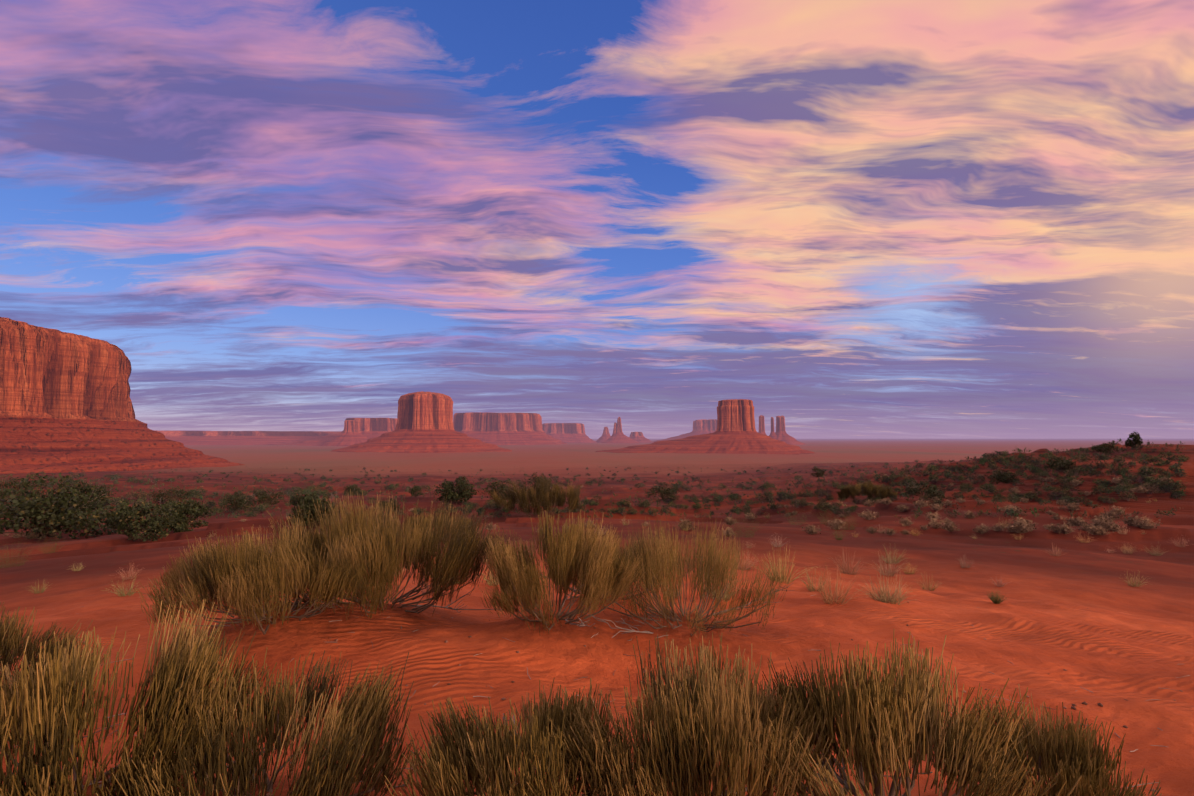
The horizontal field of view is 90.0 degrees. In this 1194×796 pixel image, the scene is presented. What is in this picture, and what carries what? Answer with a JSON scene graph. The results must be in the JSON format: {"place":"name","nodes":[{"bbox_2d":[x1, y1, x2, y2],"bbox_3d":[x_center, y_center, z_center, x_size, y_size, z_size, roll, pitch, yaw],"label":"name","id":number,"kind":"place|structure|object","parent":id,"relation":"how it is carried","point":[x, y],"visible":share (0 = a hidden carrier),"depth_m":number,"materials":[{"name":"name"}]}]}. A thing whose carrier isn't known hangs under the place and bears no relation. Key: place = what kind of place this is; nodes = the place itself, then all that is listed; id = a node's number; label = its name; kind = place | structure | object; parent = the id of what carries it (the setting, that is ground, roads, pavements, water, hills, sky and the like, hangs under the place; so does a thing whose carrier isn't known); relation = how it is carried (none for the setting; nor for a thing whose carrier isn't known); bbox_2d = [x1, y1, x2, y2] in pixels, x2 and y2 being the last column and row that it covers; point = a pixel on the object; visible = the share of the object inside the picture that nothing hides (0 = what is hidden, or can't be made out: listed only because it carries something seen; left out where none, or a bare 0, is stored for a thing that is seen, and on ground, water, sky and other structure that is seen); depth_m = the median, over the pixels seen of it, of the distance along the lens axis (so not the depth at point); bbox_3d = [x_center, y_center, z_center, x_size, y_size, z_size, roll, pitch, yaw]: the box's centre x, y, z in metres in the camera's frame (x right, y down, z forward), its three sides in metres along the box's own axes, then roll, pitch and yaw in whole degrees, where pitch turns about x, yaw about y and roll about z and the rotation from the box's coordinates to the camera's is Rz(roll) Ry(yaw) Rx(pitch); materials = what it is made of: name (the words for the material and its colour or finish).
{"place":"outdoors","nodes":[
{"label":"outdoors","id":0,"kind":"place"},
{"bbox_2d":[0,450,1189,516],"bbox_3d":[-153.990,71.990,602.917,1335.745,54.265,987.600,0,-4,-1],"label":"bushes","id":1,"kind":"object","parent":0,"point":[1174,486],"visible":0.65,"depth_m":180.55,"materials":[{"name":"green plant"}]},
{"bbox_2d":[0,439,1193,795],"bbox_3d":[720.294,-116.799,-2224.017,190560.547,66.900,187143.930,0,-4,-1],"label":"ground","id":2,"kind":"structure","parent":0,"point":[1084,615],"depth_m":21.67,"materials":[{"name":"sand"}]},
{"bbox_2d":[0,530,46,567],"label":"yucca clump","id":3,"kind":"object","parent":2,"relation":"on","point":[15,556],"visible":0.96,"depth_m":63.48,"materials":[{"name":"green plant"}]},
{"bbox_2d":[0,477,47,498],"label":"shrub","id":4,"kind":"object","parent":2,"relation":"on","point":[13,483],"visible":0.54,"depth_m":260.77,"materials":[{"name":"green plant"}]},
{"bbox_2d":[37,532,63,553],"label":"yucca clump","id":5,"kind":"object","parent":2,"relation":"on","point":[50,545],"visible":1,"depth_m":98.58,"materials":[{"name":"green plant"}]},
{"bbox_2d":[0,602,112,695],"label":"clump","id":6,"kind":"object","parent":2,"relation":"on","point":[11,641],"visible":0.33,"depth_m":4.67,"materials":[{"name":"green plant"}]},
{"bbox_2d":[0,473,116,538],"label":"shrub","id":7,"kind":"object","parent":2,"relation":"on","point":[46,515],"visible":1,"depth_m":149.62,"materials":[{"name":"green plant"}]},
{"bbox_2d":[50,480,115,507],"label":"shrub","id":8,"kind":"object","parent":2,"relation":"on","point":[88,488],"visible":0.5,"depth_m":249.25,"materials":[{"name":"green plant"}]},
{"bbox_2d":[0,317,243,473],"bbox_3d":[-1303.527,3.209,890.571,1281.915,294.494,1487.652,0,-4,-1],"label":"butte","id":9,"kind":"object","parent":2,"relation":"on","point":[66,405],"visible":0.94,"depth_m":1043.00,"materials":[{"name":"stone"}]},
{"bbox_2d":[85,498,178,541],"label":"shrub","id":10,"kind":"object","parent":2,"relation":"on","point":[120,517],"visible":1,"depth_m":116.46,"materials":[{"name":"green plant"}]},
{"bbox_2d":[0,599,280,795],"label":"ephedra bush","id":11,"kind":"object","parent":2,"relation":"on","point":[50,711],"visible":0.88,"depth_m":2.51,"materials":[{"name":"green plant"}]},
{"bbox_2d":[148,487,194,503],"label":"shrub","id":12,"kind":"object","parent":2,"relation":"on","point":[162,494],"visible":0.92,"depth_m":277.51,"materials":[{"name":"green plant"}]},
{"bbox_2d":[155,498,212,533],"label":"shrub","id":13,"kind":"object","parent":2,"relation":"on","point":[182,509],"visible":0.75,"depth_m":131.46,"materials":[{"name":"green plant"}]},
{"bbox_2d":[152,538,274,602],"bbox_3d":[-7.047,3.248,11.473,2.664,1.159,2.393,-3,-5,39],"label":"clump","id":14,"kind":"object","parent":2,"relation":"on","point":[176,565],"visible":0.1,"depth_m":11.18,"materials":[{"name":"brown plant"}]},
{"bbox_2d":[220,490,257,512],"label":"shrub","id":15,"kind":"object","parent":2,"relation":"on","point":[238,504],"visible":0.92,"depth_m":251.87,"materials":[{"name":"green plant"}]},
{"bbox_2d":[154,430,341,444],"bbox_3d":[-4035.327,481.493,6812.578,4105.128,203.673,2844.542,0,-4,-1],"label":"escarpment","id":16,"kind":"structure","parent":2,"relation":"on","point":[227,437],"depth_m":6084.84,"materials":[{"name":"stone"}]},
{"bbox_2d":[75,648,426,795],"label":"ephedra bush","id":17,"kind":"object","parent":2,"relation":"on","point":[350,742],"visible":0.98,"depth_m":2.66,"materials":[{"name":"green plant"}]},
{"bbox_2d":[136,518,376,634],"bbox_3d":[-3.821,1.985,7.024,2.416,1.110,2.654,2,-4,-23],"label":"ephedra bush","id":18,"kind":"object","parent":2,"relation":"on","point":[239,588],"visible":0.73,"depth_m":6.36,"materials":[{"name":"green plant"}]},
{"bbox_2d":[251,489,285,506],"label":"shrub","id":19,"kind":"object","parent":2,"relation":"on","point":[266,496],"visible":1,"depth_m":284.22,"materials":[{"name":"green plant"}]},
{"bbox_2d":[288,491,347,527],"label":"shrub","id":20,"kind":"object","parent":2,"relation":"on","point":[306,504],"visible":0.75,"depth_m":120.20,"materials":[{"name":"green plant"}]},
{"bbox_2d":[266,418,396,445],"bbox_3d":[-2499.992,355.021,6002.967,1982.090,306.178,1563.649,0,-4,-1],"label":"mesa","id":21,"kind":"structure","parent":2,"relation":"on","point":[370,428],"depth_m":5704.56,"materials":[{"name":"stone"}]},
{"bbox_2d":[320,420,368,445],"bbox_3d":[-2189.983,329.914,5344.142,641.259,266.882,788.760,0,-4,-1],"label":"butte","id":22,"kind":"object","parent":2,"relation":"on","point":[351,434],"visible":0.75,"depth_m":5247.46,"materials":[{"name":"stone"}]},
{"bbox_2d":[343,484,361,495],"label":"shrub","id":23,"kind":"object","parent":2,"relation":"on","point":[353,489],"visible":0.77,"depth_m":348.36,"materials":[{"name":"green plant"}]},
{"bbox_2d":[220,486,506,619],"bbox_3d":[-3.052,1.970,7.886,3.694,1.577,3.362,0,-4,-6],"label":"ephedra bush","id":24,"kind":"object","parent":2,"relation":"on","point":[382,535],"visible":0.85,"depth_m":7.46,"materials":[{"name":"green plant"}]},
{"bbox_2d":[375,498,402,514],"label":"shrub","id":25,"kind":"object","parent":2,"relation":"on","point":[391,503],"visible":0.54,"depth_m":218.00,"materials":[{"name":"green plant"}]},
{"bbox_2d":[409,485,422,496],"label":"shrub","id":26,"kind":"object","parent":2,"relation":"on","point":[413,491],"visible":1,"depth_m":313.45,"materials":[{"name":"green plant"}]},
{"bbox_2d":[331,391,511,452],"bbox_3d":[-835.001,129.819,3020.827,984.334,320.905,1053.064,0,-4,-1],"label":"butte","id":27,"kind":"object","parent":2,"relation":"on","point":[424,424],"visible":0.96,"depth_m":2853.45,"materials":[{"name":"stone"}]},
{"bbox_2d":[396,512,486,538],"bbox_3d":[-15.318,12.368,59.933,10.653,3.681,8.105,-2,-4,27],"label":"ephedra bush","id":28,"kind":"object","parent":2,"relation":"on","point":[425,520],"visible":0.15,"depth_m":60.48,"materials":[{"name":"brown plant"}]},
{"bbox_2d":[434,476,478,503],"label":"shrub","id":29,"kind":"object","parent":2,"relation":"on","point":[462,492],"visible":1,"depth_m":252.02,"materials":[{"name":"green plant"}]},
{"bbox_2d":[479,480,512,501],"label":"shrub","id":30,"kind":"object","parent":2,"relation":"on","point":[499,487],"visible":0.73,"depth_m":267.45,"materials":[{"name":"green plant"}]},
{"bbox_2d":[453,412,566,444],"bbox_3d":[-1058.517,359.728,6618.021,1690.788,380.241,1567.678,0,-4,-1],"label":"mesa","id":31,"kind":"structure","parent":2,"relation":"on","point":[508,428],"depth_m":6202.26,"materials":[{"name":"stone"}]},
{"bbox_2d":[384,678,647,795],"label":"ephedra bush","id":32,"kind":"object","parent":2,"relation":"on","point":[484,751],"visible":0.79,"depth_m":2.46,"materials":[{"name":"green plant"}]},
{"bbox_2d":[488,476,582,516],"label":"ephedra bush","id":33,"kind":"object","parent":2,"relation":"on","point":[544,492],"visible":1,"depth_m":143.26,"materials":[{"name":"green plant"}]},
{"bbox_2d":[522,472,551,490],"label":"shrub","id":34,"kind":"object","parent":2,"relation":"on","point":[532,484],"visible":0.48,"depth_m":401.47,"materials":[{"name":"green plant"}]},
{"bbox_2d":[477,503,649,632],"bbox_3d":[-0.543,1.993,7.295,2.114,1.353,2.256,3,-5,-35],"label":"ephedra bush","id":35,"kind":"object","parent":2,"relation":"on","point":[520,578],"visible":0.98,"depth_m":6.91,"materials":[{"name":"green plant"}]},
{"bbox_2d":[542,423,596,442],"bbox_3d":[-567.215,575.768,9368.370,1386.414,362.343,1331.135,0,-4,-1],"label":"mesa","id":36,"kind":"structure","parent":2,"relation":"on","point":[569,432],"depth_m":9088.59,"materials":[{"name":"stone"}]},
{"bbox_2d":[6,470,1173,537],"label":"shrubs","id":37,"kind":"object","parent":2,"relation":"on","point":[1101,523],"visible":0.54,"depth_m":87.84,"materials":[{"name":"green plant"}]},
{"bbox_2d":[0,438,1185,518],"bbox_3d":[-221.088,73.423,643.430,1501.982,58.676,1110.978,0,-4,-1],"label":"shrubs","id":38,"kind":"object","parent":2,"relation":"on","point":[1137,448],"visible":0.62,"depth_m":211.24,"materials":[{"name":"green plant"}]},
{"bbox_2d":[5,474,1193,604],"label":"dry grass clumps","id":39,"kind":"object","parent":2,"relation":"on","point":[886,599],"visible":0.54,"depth_m":28.29,"materials":[{"name":"beige plant"}]},
{"bbox_2d":[537,522,664,599],"bbox_3d":[0.065,2.832,10.506,2.080,1.264,2.298,2,-4,-26],"label":"ephedra bush","id":40,"kind":"object","parent":2,"relation":"on","point":[571,583],"visible":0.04,"depth_m":10.49,"materials":[{"name":"green plant"}]},
{"bbox_2d":[14,590,1189,795],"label":"sand litter","id":41,"kind":"object","parent":2,"relation":"on","point":[964,691],"visible":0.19,"depth_m":5.27,"materials":[{"name":"brown wood"}]},
{"bbox_2d":[596,427,610,442],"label":"spire","id":42,"kind":"structure","parent":2,"relation":"on","point":[605,436],"depth_m":9413.34,"materials":[{"name":"stone"}]},
{"bbox_2d":[611,423,616,436],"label":"rock spire","id":43,"kind":"object","parent":2,"relation":"on","point":[615,429],"visible":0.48,"depth_m":7959.58,"materials":[{"name":"stone"}]},
{"bbox_2d":[601,417,638,442],"bbox_3d":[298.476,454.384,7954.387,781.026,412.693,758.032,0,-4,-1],"label":"rock spire","id":44,"kind":"object","parent":2,"relation":"on","point":[619,437],"visible":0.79,"depth_m":7858.31,"materials":[{"name":"stone"}]},
{"bbox_2d":[630,432,653,442],"bbox_3d":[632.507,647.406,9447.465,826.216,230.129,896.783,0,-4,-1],"label":"butte","id":45,"kind":"object","parent":2,"relation":"on","point":[639,437],"visible":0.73,"depth_m":9322.48,"materials":[{"name":"stone"}]},
{"bbox_2d":[643,482,679,500],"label":"shrub","id":46,"kind":"object","parent":2,"relation":"on","point":[666,492],"visible":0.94,"depth_m":255.75,"materials":[{"name":"green plant"}]},
{"bbox_2d":[576,514,793,637],"bbox_3d":[1.029,2.279,8.075,3.243,1.477,2.879,4,-5,-44],"label":"ephedra bush","id":47,"kind":"object","parent":2,"relation":"on","point":[656,559],"visible":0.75,"depth_m":7.78,"materials":[{"name":"green plant"}]},
{"bbox_2d":[653,419,716,441],"bbox_3d":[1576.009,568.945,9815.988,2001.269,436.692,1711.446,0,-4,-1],"label":"mesa","id":48,"kind":"structure","parent":2,"relation":"on","point":[703,426],"depth_m":9582.36,"materials":[{"name":"stone"}]},
{"bbox_2d":[549,632,842,795],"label":"ephedra bush","id":49,"kind":"object","parent":2,"relation":"on","point":[695,732],"visible":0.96,"depth_m":2.37,"materials":[{"name":"green plant"}]},
{"bbox_2d":[596,399,813,454],"bbox_3d":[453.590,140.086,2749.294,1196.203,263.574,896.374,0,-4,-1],"label":"butte","id":50,"kind":"object","parent":2,"relation":"on","point":[735,432],"visible":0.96,"depth_m":2585.72,"materials":[{"name":"stone"}]},
{"bbox_2d":[723,508,765,537],"bbox_3d":[15.190,12.766,61.407,5.150,3.123,5.272,-3,-5,35],"label":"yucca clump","id":51,"kind":"object","parent":2,"relation":"on","point":[745,528],"visible":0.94,"depth_m":61.41,"materials":[{"name":"green plant"}]},
{"bbox_2d":[758,415,765,434],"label":"rock spire","id":52,"kind":"structure","parent":2,"relation":"on","point":[761,425],"depth_m":6232.98,"materials":[{"name":"stone"}]},
{"bbox_2d":[769,417,776,438],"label":"rock spire","id":53,"kind":"object","parent":2,"relation":"on","point":[772,435],"visible":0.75,"depth_m":6306.32,"materials":[{"name":"red stone"}]},
{"bbox_2d":[775,416,806,444],"bbox_3d":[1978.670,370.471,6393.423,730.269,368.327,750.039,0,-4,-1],"label":"rock spire","id":54,"kind":"structure","parent":2,"relation":"on","point":[782,435],"depth_m":6327.21,"materials":[{"name":"stone"}]},
{"bbox_2d":[784,501,812,524],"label":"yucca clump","id":55,"kind":"object","parent":2,"relation":"on","point":[796,519],"visible":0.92,"depth_m":96.86,"materials":[{"name":"green plant"}]},
{"bbox_2d":[811,468,827,476],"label":"shrub","id":56,"kind":"object","parent":2,"relation":"on","point":[817,473],"visible":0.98,"depth_m":565.56,"materials":[{"name":"green plant"}]},
{"bbox_2d":[810,509,839,524],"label":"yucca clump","id":57,"kind":"object","parent":2,"relation":"on","point":[826,516],"visible":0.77,"depth_m":96.64,"materials":[{"name":"green plant"}]},
{"bbox_2d":[836,480,897,501],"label":"ephedra bush","id":58,"kind":"object","parent":2,"relation":"on","point":[866,489],"visible":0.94,"depth_m":144.18,"materials":[{"name":"green plant"}]},
{"bbox_2d":[736,632,1081,795],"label":"ephedra bush","id":59,"kind":"object","parent":2,"relation":"on","point":[878,723],"visible":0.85,"depth_m":2.44,"materials":[{"name":"green plant"}]},
{"bbox_2d":[902,481,944,500],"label":"shrub","id":60,"kind":"object","parent":2,"relation":"on","point":[931,492],"visible":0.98,"depth_m":132.48,"materials":[{"name":"green plant"}]},
{"bbox_2d":[987,589,1008,603],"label":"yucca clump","id":61,"kind":"object","parent":2,"relation":"on","point":[997,600],"visible":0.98,"depth_m":16.02,"materials":[{"name":"green plant"}]},
{"bbox_2d":[988,469,1023,483],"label":"shrub","id":62,"kind":"object","parent":2,"relation":"on","point":[1004,476],"visible":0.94,"depth_m":157.64,"materials":[{"name":"green plant"}]},
{"bbox_2d":[931,684,1161,795],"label":"ephedra bush","id":63,"kind":"object","parent":2,"relation":"on","point":[1079,753],"visible":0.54,"depth_m":2.80,"materials":[{"name":"green plant"}]},
{"bbox_2d":[1043,456,1075,471],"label":"shrub","id":64,"kind":"object","parent":2,"relation":"on","point":[1057,462],"visible":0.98,"depth_m":151.26,"materials":[{"name":"green plant"}]},
{"bbox_2d":[1091,442,1122,454],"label":"shrub","id":65,"kind":"object","parent":2,"relation":"on","point":[1097,448],"visible":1,"depth_m":207.05,"materials":[{"name":"green plant"}]},
{"bbox_2d":[1125,431,1142,448],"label":"juniper tree","id":66,"kind":"object","parent":2,"relation":"on","point":[1134,439],"visible":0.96,"depth_m":211.72,"materials":[{"name":"green plant"}]},
{"bbox_2d":[0,0,1193,438],"label":"sky","id":67,"kind":"structure","parent":0,"point":[841,219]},
{"bbox_2d":[829,525,847,539],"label":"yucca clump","id":68,"kind":"object","parent":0,"point":[839,534],"visible":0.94,"depth_m":68.64,"materials":[{"name":"green plant"}]}
]}

